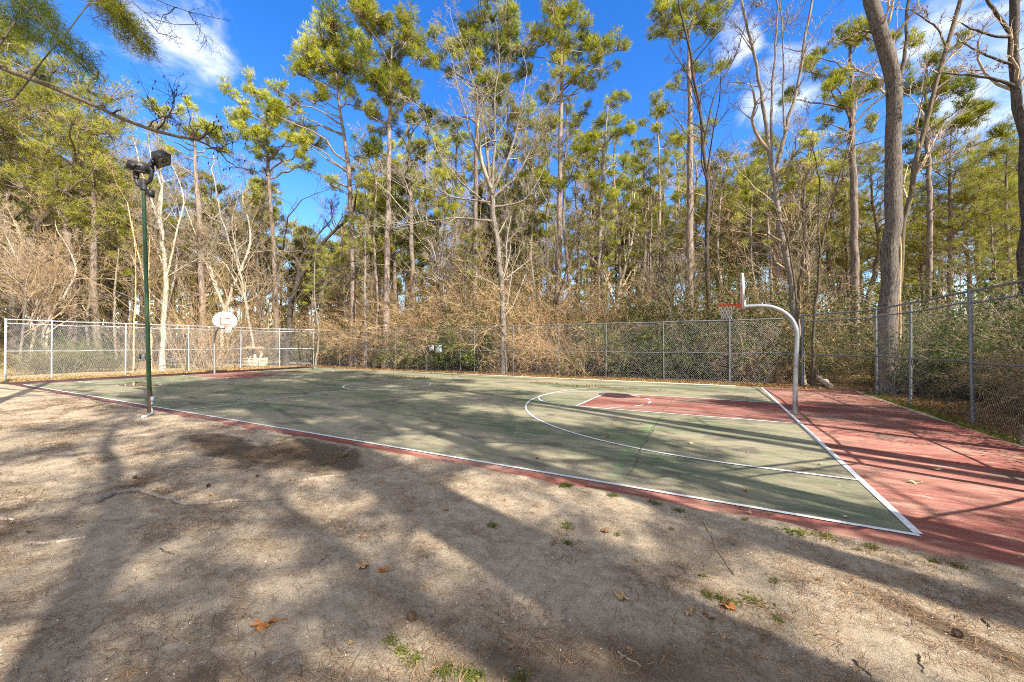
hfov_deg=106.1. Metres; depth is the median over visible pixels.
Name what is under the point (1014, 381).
shrub
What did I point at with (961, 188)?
pine tree
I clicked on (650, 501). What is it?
weed
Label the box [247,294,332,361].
climbing vine
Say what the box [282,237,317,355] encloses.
pine tree
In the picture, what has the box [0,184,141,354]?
bare tree
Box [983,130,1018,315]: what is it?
pine tree
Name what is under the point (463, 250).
pine tree
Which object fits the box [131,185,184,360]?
pine tree
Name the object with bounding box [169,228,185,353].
pine tree
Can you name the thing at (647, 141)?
pine tree
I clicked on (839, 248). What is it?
shrub
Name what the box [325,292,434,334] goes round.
shrub
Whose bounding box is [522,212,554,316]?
pine tree
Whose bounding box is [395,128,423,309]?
pine tree
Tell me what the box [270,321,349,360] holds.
shrub
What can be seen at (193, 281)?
pine tree
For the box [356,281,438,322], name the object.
shrub
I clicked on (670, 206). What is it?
pine tree
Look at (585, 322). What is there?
shrub
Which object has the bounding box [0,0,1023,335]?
sky
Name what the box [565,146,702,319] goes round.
bare tree
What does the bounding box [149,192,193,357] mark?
pine tree
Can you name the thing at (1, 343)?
shrub
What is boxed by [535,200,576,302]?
pine tree
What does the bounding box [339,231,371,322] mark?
pine tree
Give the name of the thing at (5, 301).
bare tree
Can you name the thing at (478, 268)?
bare tree
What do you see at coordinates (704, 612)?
fallen leaf
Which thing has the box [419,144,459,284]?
pine tree
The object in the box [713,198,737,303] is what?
pine tree
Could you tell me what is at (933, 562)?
weed
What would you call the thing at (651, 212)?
pine tree
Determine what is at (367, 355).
shrub
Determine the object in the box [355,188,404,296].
pine tree
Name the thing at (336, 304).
shrub
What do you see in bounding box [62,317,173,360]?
shrub
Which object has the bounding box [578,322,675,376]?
shrub
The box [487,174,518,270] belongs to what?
pine tree
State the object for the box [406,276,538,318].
shrub
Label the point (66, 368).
shrub
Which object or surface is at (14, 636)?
twig
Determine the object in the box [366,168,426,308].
pine tree
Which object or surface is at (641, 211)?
pine tree
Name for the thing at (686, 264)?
bare tree
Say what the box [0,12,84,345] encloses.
pine tree
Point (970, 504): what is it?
court
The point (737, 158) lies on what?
pine tree
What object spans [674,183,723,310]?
pine tree
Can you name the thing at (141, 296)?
pine tree
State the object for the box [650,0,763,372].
bare tree
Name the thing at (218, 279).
pine tree
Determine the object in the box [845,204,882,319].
pine tree
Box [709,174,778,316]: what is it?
pine tree
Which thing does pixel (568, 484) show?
weed
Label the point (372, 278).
pine tree
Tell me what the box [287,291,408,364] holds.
shrub
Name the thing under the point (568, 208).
pine tree
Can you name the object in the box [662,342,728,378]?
shrub
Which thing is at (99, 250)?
pine tree
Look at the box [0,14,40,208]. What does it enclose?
pine tree
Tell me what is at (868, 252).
pine tree
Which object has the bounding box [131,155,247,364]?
bare tree
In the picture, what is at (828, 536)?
weed
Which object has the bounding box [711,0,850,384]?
bare tree
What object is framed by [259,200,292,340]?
pine tree
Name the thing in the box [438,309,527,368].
shrub
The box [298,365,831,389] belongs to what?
leaf litter
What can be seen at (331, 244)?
pine tree
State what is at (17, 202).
pine tree
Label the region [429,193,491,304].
bare tree
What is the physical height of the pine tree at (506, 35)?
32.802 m
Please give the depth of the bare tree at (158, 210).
28.50 m
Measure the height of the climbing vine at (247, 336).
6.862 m
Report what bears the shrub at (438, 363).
on the ground at (346, 606)
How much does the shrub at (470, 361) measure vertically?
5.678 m
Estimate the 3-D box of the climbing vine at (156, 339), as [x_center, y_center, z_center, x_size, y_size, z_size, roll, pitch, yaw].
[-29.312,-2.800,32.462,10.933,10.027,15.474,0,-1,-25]
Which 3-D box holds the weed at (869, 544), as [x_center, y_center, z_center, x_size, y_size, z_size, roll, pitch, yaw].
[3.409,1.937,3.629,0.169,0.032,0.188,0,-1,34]
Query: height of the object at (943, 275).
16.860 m
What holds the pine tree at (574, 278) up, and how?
on the ground at (346, 606)
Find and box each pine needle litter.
[0,397,312,534]
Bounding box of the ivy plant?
[931,337,1023,402]
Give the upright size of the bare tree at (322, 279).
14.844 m
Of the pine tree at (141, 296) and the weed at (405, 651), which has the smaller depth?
the weed at (405, 651)
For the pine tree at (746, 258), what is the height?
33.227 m
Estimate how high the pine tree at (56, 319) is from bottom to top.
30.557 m
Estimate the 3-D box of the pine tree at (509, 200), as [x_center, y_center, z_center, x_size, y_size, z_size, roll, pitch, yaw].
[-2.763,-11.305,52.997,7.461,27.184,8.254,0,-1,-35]
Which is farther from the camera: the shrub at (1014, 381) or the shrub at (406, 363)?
the shrub at (406, 363)
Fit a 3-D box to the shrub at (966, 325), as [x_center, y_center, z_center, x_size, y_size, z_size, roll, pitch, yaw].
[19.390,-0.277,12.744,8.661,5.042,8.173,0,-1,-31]
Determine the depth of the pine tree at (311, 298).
34.55 m
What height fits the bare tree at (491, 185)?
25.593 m
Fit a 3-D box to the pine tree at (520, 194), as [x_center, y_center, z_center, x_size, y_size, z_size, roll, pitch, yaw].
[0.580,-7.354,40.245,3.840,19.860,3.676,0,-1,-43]
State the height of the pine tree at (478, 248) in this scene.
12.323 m
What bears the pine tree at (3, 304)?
on the ground at (346, 606)
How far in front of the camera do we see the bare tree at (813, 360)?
17.77 m
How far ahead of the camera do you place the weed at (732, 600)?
2.82 m
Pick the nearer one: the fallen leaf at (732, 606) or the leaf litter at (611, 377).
the fallen leaf at (732, 606)
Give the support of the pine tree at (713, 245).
on the ground at (346, 606)
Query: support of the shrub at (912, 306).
on the ground at (346, 606)
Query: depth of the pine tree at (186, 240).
62.82 m
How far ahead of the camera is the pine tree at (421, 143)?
37.75 m
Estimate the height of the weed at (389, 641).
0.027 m
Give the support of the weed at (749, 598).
on the ground at (346, 606)
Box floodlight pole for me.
[124,149,170,417]
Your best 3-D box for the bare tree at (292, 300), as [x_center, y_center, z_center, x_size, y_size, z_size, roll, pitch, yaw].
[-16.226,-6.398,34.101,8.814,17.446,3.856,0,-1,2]
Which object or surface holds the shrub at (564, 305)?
on the ground at (346, 606)
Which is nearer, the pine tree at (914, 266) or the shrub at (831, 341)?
the shrub at (831, 341)
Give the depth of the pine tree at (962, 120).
26.80 m
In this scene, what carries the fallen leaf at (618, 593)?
on the ground at (346, 606)
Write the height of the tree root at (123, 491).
0.090 m
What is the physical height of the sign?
0.500 m
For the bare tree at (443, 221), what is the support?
on the ground at (346, 606)
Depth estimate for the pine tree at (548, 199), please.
43.75 m
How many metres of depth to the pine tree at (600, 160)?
44.40 m
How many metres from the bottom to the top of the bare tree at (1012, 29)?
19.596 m
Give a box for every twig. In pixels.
[11,629,43,637]
[35,616,59,619]
[617,650,640,666]
[704,522,734,574]
[853,659,872,675]
[918,653,925,673]
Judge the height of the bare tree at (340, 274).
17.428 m
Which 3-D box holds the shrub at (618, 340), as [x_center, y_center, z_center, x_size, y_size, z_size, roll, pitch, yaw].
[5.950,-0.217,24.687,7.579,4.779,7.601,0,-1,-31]
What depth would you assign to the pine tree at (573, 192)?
46.67 m
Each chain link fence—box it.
[4,318,313,380]
[314,318,799,385]
[801,279,1023,446]
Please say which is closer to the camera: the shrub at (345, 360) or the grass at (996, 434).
the grass at (996, 434)
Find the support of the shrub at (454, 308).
on the ground at (346, 606)
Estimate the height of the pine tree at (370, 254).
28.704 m
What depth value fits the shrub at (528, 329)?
27.52 m
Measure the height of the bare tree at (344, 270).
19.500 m
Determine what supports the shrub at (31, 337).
on the ground at (346, 606)
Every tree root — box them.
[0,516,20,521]
[28,536,88,545]
[92,487,287,505]
[297,471,376,481]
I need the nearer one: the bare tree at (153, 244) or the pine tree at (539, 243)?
the bare tree at (153, 244)
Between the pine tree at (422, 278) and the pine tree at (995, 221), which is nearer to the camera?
the pine tree at (995, 221)
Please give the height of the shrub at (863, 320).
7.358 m
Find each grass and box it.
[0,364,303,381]
[524,375,791,387]
[863,392,1023,445]
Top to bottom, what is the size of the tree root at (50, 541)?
0.050 m
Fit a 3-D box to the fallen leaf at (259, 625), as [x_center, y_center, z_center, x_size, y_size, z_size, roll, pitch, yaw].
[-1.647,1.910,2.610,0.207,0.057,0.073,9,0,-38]
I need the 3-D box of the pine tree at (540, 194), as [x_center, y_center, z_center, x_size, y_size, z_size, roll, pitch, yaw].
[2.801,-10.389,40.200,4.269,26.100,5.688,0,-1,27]
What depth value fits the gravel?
2.83 m
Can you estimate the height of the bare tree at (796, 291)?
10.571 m
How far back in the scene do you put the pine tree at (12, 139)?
30.12 m
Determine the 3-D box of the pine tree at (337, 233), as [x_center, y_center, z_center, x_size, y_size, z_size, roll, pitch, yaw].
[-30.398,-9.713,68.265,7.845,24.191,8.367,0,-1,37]
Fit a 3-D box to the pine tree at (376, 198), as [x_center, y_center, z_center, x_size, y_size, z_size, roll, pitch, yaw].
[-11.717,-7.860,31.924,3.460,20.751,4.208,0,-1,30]
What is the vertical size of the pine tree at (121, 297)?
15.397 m
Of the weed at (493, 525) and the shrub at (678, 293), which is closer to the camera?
the weed at (493, 525)
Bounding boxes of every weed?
[379,633,400,652]
[389,642,411,660]
[402,648,430,667]
[420,656,463,681]
[454,662,487,681]
[486,522,500,528]
[505,664,530,681]
[555,480,575,487]
[559,520,579,529]
[561,538,580,545]
[605,492,618,496]
[646,498,663,505]
[673,506,685,513]
[699,588,715,600]
[713,592,728,602]
[721,597,742,610]
[742,591,778,613]
[768,577,781,586]
[770,613,785,625]
[772,524,812,536]
[810,528,845,541]
[863,542,883,551]
[925,557,941,564]
[947,561,972,572]
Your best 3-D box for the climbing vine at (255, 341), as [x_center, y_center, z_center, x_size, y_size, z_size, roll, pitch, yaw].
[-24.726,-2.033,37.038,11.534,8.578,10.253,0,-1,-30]
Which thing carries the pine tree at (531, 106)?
on the ground at (346, 606)
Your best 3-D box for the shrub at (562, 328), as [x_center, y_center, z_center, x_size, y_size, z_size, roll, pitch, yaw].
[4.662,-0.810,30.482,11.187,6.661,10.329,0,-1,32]
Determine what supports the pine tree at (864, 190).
on the ground at (346, 606)
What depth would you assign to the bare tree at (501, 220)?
40.17 m
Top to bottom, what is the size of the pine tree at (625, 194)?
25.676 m
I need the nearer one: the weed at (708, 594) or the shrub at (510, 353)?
the weed at (708, 594)
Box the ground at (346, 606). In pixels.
[0,352,1023,681]
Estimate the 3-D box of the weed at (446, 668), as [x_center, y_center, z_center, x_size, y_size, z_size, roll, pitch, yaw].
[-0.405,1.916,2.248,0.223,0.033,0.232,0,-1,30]
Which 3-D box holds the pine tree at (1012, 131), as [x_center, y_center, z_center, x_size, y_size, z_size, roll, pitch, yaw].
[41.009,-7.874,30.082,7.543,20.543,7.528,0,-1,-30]
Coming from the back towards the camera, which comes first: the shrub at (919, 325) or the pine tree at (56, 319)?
the pine tree at (56, 319)
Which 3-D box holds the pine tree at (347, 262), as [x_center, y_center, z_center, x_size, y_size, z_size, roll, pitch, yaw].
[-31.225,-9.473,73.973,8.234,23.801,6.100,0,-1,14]
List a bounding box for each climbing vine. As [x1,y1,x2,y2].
[2,257,237,369]
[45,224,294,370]
[47,249,237,367]
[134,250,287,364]
[140,266,286,368]
[178,258,331,364]
[186,275,318,364]
[195,294,304,363]
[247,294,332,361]
[283,304,346,364]
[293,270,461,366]
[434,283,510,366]
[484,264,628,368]
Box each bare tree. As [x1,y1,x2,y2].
[0,107,149,368]
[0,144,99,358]
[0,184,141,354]
[0,191,56,335]
[0,192,208,366]
[0,214,75,322]
[0,215,101,354]
[0,217,106,370]
[0,237,99,372]
[9,100,243,357]
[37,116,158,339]
[83,137,188,371]
[100,85,216,370]
[111,279,134,336]
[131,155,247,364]
[137,150,287,344]
[138,117,281,366]
[150,152,311,366]
[150,200,244,357]
[167,154,358,353]
[228,198,302,357]
[251,205,403,365]
[265,238,332,325]
[282,164,371,365]
[311,195,374,328]
[324,228,367,323]
[326,207,450,301]
[346,120,474,369]
[354,0,572,373]
[396,180,483,267]
[416,152,502,314]
[417,219,472,303]
[419,177,496,306]
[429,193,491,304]
[432,123,574,297]
[433,126,569,292]
[446,165,508,294]
[448,226,523,302]
[485,143,576,301]
[501,103,617,333]
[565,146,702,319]
[596,182,726,374]
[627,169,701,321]
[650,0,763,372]
[652,181,732,312]
[658,154,867,308]
[671,146,859,303]
[677,124,796,287]
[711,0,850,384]
[712,150,829,385]
[736,155,862,300]
[745,142,880,289]
[749,171,861,327]
[767,106,920,311]
[784,59,884,385]
[799,0,925,393]
[813,213,871,321]
[858,131,1018,297]
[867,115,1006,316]
[872,0,1023,285]
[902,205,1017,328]
[919,0,1023,315]
[937,175,1018,324]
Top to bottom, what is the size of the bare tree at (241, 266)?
21.273 m
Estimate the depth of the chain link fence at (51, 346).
24.16 m
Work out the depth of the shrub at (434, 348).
29.94 m
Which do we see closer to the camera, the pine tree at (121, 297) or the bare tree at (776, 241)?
the bare tree at (776, 241)
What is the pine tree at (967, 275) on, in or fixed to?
on the ground at (346, 606)
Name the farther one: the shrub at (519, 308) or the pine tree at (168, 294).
the pine tree at (168, 294)
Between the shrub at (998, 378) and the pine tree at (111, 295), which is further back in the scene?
the pine tree at (111, 295)
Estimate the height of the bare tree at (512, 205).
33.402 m
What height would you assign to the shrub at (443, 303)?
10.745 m
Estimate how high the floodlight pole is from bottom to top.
7.436 m
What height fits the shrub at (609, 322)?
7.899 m
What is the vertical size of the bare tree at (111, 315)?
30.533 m
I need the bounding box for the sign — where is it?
[436,345,441,352]
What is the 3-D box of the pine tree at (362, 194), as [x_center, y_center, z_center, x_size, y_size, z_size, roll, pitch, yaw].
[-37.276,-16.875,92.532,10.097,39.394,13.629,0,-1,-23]
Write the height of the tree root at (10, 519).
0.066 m
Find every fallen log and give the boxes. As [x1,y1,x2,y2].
[158,352,242,363]
[264,358,311,364]
[805,366,833,387]
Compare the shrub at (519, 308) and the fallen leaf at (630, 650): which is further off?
the shrub at (519, 308)
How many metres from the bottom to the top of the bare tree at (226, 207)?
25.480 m
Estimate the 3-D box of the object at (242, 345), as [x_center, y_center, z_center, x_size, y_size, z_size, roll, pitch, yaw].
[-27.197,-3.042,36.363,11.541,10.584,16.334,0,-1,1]
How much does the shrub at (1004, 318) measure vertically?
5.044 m
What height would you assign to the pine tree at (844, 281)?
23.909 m
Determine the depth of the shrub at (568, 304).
27.09 m
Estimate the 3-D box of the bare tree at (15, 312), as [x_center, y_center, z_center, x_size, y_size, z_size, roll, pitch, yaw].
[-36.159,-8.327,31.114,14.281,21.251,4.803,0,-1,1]
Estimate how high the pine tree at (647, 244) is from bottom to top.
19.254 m
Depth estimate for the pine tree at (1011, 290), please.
40.02 m
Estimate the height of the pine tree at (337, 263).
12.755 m
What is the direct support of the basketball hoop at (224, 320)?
on the court
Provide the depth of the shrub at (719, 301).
21.87 m
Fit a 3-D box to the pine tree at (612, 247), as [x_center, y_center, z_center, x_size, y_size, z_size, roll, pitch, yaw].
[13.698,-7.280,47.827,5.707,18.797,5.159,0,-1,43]
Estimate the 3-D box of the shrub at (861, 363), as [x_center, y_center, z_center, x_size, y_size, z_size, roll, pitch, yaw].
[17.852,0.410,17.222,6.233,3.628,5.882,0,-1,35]
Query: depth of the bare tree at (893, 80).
15.02 m
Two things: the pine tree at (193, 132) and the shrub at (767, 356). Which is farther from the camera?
the pine tree at (193, 132)
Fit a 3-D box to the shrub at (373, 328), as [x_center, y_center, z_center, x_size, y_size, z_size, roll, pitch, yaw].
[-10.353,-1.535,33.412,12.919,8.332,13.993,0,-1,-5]
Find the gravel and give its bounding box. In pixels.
[0,466,1022,681]
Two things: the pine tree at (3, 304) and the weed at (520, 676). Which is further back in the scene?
the pine tree at (3, 304)
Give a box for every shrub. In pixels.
[0,313,59,354]
[0,326,60,347]
[0,329,34,359]
[0,335,80,375]
[1,328,94,374]
[8,326,122,368]
[17,328,126,372]
[28,320,131,354]
[61,337,143,371]
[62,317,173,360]
[89,343,158,370]
[106,339,174,360]
[135,334,185,357]
[136,305,248,356]
[168,280,329,357]
[192,314,293,357]
[256,340,309,361]
[264,314,338,351]
[264,325,327,362]
[269,296,405,363]
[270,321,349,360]
[285,237,432,355]
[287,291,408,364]
[292,300,373,346]
[297,273,454,366]
[303,319,367,364]
[306,310,391,366]
[311,317,436,368]
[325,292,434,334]
[337,287,478,368]
[345,268,498,368]
[347,246,496,339]
[355,222,577,367]
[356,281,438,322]
[361,268,517,370]
[368,266,525,335]
[368,333,441,368]
[387,336,455,368]
[402,251,568,366]
[404,318,475,368]
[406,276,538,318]
[407,282,577,373]
[414,304,526,371]
[414,334,462,370]
[418,228,644,371]
[434,301,553,370]
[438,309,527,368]
[456,325,589,371]
[458,280,575,366]
[460,238,582,319]
[461,293,614,369]
[462,292,606,373]
[480,244,674,371]
[482,274,644,371]
[484,279,600,325]
[486,301,676,380]
[516,289,618,367]
[535,296,726,371]
[546,270,698,337]
[546,302,656,376]
[550,305,659,374]
[551,232,771,362]
[554,306,677,377]
[567,291,662,366]
[572,296,767,378]
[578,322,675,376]
[590,262,787,335]
[602,284,790,375]
[605,255,866,375]
[606,318,750,378]
[610,303,744,380]
[624,234,906,378]
[629,289,773,352]
[641,334,700,375]
[651,272,874,382]
[652,272,836,377]
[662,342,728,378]
[680,318,787,378]
[682,325,869,384]
[693,267,921,379]
[695,240,907,347]
[700,322,780,381]
[760,322,874,382]
[775,324,874,380]
[786,325,866,374]
[787,292,945,363]
[788,300,902,362]
[821,240,1020,358]
[826,307,976,385]
[831,295,1021,381]
[833,282,981,354]
[835,271,1021,369]
[838,306,1015,392]
[845,320,998,399]
[859,294,1022,371]
[861,319,1022,400]
[862,305,1022,391]
[883,246,1023,380]
[888,283,1023,394]
[888,317,1022,400]
[914,288,1023,394]
[916,310,1023,409]
[920,293,1023,412]
[920,294,1023,413]
[924,303,1022,404]
[925,297,1023,395]
[926,333,1023,423]
[960,299,1021,340]
[975,355,1020,404]
[989,340,1022,373]
[990,326,1023,371]
[1007,311,1023,340]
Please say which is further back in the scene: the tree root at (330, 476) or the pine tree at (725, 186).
the pine tree at (725, 186)
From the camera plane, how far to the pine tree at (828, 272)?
35.58 m
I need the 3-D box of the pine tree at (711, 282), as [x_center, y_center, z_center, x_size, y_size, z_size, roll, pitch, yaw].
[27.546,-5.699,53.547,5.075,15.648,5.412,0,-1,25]
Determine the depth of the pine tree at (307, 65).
32.71 m
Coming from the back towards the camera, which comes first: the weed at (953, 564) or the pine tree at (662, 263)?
the pine tree at (662, 263)
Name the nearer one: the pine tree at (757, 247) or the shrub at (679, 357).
the shrub at (679, 357)
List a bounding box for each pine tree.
[0,0,229,102]
[0,9,83,252]
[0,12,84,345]
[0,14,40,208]
[0,45,154,357]
[0,52,117,361]
[0,65,47,192]
[0,92,82,361]
[0,114,126,348]
[0,146,34,302]
[0,218,41,330]
[0,289,7,329]
[14,151,78,344]
[16,73,165,365]
[37,212,102,345]
[38,211,77,348]
[41,200,123,344]
[61,123,119,347]
[71,151,161,363]
[79,186,102,338]
[82,173,135,353]
[98,175,169,353]
[98,283,120,311]
[99,205,132,366]
[100,270,138,338]
[103,193,120,332]
[109,199,142,366]
[122,172,170,345]
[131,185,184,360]
[140,92,237,367]
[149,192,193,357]
[149,239,172,361]
[151,239,186,327]
[153,163,196,367]
[168,168,248,358]
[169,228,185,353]
[181,191,231,314]
[181,230,208,324]
[185,195,243,357]
[194,194,264,357]
[217,65,330,364]
[218,222,260,355]
[219,211,279,326]
[228,176,285,289]
[233,179,291,313]
[236,231,271,332]
[238,152,281,350]
[252,0,374,366]
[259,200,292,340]
[260,235,295,349]
[278,218,310,328]
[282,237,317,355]
[284,224,324,327]
[290,232,323,331]
[298,252,322,362]
[302,234,325,368]
[310,241,335,324]
[317,264,341,324]
[319,239,339,327]
[322,221,362,319]
[328,253,343,320]
[332,0,439,368]
[334,238,358,308]
[334,255,349,364]
[337,191,367,298]
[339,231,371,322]
[340,160,384,367]
[343,169,396,315]
[355,122,397,367]
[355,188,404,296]
[356,263,370,324]
[358,174,404,294]
[358,234,399,313]
[361,184,396,303]
[361,258,402,301]
[365,90,437,317]
[366,138,414,307]
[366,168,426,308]
[391,175,436,310]
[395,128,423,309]
[398,220,440,301]
[407,213,452,310]
[411,102,449,302]
[415,191,440,271]
[419,120,454,293]
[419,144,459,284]
[421,133,464,336]
[421,167,450,369]
[424,0,534,319]
[429,120,482,294]
[446,129,484,244]
[451,232,475,366]
[459,182,503,304]
[463,227,491,309]
[468,85,513,299]
[468,163,515,291]
[481,70,530,304]
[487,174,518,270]
[499,102,534,293]
[500,93,544,303]
[502,177,532,292]
[503,199,554,298]
[504,211,552,293]
[508,151,545,293]
[509,150,551,318]
[515,122,554,303]
[516,0,631,314]
[520,145,556,306]
[521,112,574,313]
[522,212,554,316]
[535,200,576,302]
[553,93,584,310]
[554,204,581,284]
[562,135,600,316]
[562,219,589,302]
[570,139,611,298]
[571,208,587,297]
[572,88,638,312]
[574,152,607,311]
[578,119,612,314]
[578,222,598,316]
[581,228,613,304]
[582,205,617,299]
[590,182,618,322]
[595,109,641,303]
[602,169,628,301]
[602,210,642,298]
[608,175,642,303]
[614,198,649,318]
[617,118,642,309]
[619,183,670,289]
[624,136,667,307]
[624,163,666,319]
[627,203,669,301]
[628,87,678,313]
[635,198,656,321]
[641,147,684,300]
[642,202,676,310]
[644,0,733,335]
[647,234,672,313]
[647,239,682,297]
[651,214,679,317]
[661,140,702,305]
[665,180,704,277]
[672,122,711,291]
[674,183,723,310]
[684,183,735,311]
[693,147,753,303]
[693,166,722,265]
[697,214,714,313]
[698,251,725,318]
[701,169,767,281]
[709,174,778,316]
[713,153,753,297]
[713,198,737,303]
[717,170,765,310]
[726,166,767,288]
[728,173,824,278]
[730,162,773,312]
[733,156,772,314]
[737,143,780,297]
[747,130,789,313]
[748,136,801,302]
[759,151,846,303]
[773,127,849,333]
[774,13,930,374]
[781,126,826,310]
[781,222,815,293]
[791,159,883,342]
[813,178,883,334]
[813,217,846,339]
[815,136,926,355]
[818,125,864,344]
[823,238,862,298]
[824,161,867,309]
[828,155,863,282]
[832,156,874,323]
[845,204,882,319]
[849,190,873,288]
[858,172,940,302]
[872,166,945,315]
[881,179,955,335]
[901,242,924,318]
[902,26,1014,330]
[902,96,1018,331]
[907,231,924,285]
[910,220,962,300]
[933,148,1020,306]
[933,169,994,308]
[934,192,969,327]
[939,196,1020,332]
[942,167,1019,316]
[946,137,1020,324]
[953,143,999,220]
[955,133,998,279]
[970,117,1018,264]
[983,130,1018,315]
[992,103,1023,308]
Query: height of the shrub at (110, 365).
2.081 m
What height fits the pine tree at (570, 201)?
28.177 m
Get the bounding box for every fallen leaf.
[252,617,285,630]
[356,558,368,568]
[375,566,389,572]
[614,587,628,599]
[626,646,635,656]
[684,604,693,615]
[697,607,714,618]
[720,601,735,609]
[903,479,922,483]
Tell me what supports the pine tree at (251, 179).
on the ground at (346, 606)
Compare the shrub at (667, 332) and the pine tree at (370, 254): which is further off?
the pine tree at (370, 254)
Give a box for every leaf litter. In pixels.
[0,365,312,381]
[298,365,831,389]
[377,375,468,381]
[526,381,573,384]
[557,384,665,390]
[851,388,1023,443]
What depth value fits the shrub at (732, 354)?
21.14 m
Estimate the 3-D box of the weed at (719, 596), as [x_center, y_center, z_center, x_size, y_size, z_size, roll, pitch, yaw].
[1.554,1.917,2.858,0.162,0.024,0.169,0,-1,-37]
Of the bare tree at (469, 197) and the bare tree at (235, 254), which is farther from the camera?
the bare tree at (469, 197)
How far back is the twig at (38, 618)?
2.63 m
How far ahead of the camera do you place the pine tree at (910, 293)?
58.45 m
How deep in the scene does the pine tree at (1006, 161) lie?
28.21 m
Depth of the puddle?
18.19 m
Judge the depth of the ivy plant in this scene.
12.78 m
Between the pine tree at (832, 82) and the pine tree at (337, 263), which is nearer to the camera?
the pine tree at (832, 82)
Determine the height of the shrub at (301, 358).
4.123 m
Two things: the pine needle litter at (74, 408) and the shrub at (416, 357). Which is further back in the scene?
the shrub at (416, 357)
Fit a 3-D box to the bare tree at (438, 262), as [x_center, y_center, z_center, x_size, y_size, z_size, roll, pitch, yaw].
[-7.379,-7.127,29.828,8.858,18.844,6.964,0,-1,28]
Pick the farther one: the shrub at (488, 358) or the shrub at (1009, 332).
the shrub at (488, 358)
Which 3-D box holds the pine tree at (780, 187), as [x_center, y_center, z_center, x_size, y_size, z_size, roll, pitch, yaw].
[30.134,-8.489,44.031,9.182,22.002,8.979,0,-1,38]
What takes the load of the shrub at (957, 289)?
on the ground at (346, 606)
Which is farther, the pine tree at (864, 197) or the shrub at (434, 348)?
the pine tree at (864, 197)
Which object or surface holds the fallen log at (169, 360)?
on the ground at (346, 606)
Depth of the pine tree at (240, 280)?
48.96 m
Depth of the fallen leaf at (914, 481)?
5.27 m
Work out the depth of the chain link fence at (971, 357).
10.59 m
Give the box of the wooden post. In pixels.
[186,339,187,370]
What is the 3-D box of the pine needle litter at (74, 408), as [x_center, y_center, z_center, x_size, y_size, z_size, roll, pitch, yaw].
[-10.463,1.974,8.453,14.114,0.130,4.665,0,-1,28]
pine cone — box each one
[407,610,417,621]
[951,628,963,638]
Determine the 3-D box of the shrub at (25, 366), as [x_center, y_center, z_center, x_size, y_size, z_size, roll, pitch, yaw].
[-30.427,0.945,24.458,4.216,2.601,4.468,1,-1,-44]
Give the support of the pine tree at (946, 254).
on the ground at (346, 606)
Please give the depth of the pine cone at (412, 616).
2.64 m
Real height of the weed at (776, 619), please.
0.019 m
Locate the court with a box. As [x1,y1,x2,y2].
[2,367,1023,566]
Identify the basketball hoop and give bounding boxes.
[212,312,236,373]
[717,273,799,412]
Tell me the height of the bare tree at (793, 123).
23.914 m
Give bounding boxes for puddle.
[119,382,160,385]
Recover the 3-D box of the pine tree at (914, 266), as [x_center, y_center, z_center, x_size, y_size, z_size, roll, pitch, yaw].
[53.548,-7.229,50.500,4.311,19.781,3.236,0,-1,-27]
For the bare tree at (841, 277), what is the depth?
40.04 m
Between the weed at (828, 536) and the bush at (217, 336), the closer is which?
the weed at (828, 536)
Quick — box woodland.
[0,268,1019,348]
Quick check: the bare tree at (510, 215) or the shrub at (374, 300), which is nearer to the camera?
the shrub at (374, 300)
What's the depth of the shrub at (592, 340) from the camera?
24.44 m
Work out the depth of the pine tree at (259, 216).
40.17 m
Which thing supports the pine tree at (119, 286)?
on the ground at (346, 606)
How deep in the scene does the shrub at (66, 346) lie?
28.57 m
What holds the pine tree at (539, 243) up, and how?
on the ground at (346, 606)
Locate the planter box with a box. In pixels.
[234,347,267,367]
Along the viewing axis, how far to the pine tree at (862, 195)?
51.03 m
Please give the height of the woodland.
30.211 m
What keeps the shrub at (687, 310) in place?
on the ground at (346, 606)
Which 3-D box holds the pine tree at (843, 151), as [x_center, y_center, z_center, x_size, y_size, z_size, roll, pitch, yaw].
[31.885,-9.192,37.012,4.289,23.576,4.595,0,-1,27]
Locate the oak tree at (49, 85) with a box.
[0,57,266,184]
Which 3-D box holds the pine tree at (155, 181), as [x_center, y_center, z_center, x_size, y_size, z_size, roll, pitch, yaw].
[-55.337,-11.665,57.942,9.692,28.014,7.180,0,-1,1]
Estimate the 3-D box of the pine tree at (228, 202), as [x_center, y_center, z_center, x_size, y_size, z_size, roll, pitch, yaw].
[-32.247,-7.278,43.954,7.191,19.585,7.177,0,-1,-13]
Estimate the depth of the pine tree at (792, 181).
35.68 m
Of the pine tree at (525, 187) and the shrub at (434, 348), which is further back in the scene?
the pine tree at (525, 187)
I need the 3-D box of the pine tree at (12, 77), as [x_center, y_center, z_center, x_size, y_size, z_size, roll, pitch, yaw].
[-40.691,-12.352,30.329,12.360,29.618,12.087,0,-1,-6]
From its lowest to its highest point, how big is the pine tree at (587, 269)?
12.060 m
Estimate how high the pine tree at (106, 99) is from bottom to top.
23.428 m
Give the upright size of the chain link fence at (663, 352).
3.249 m
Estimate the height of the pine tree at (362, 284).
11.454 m
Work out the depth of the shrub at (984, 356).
10.80 m
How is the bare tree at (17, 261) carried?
on the ground at (346, 606)
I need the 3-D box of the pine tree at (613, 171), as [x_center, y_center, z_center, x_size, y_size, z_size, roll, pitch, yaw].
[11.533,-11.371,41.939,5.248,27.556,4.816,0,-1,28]
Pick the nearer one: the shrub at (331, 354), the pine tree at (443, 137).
the shrub at (331, 354)
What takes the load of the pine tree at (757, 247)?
on the ground at (346, 606)
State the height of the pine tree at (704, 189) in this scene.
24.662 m

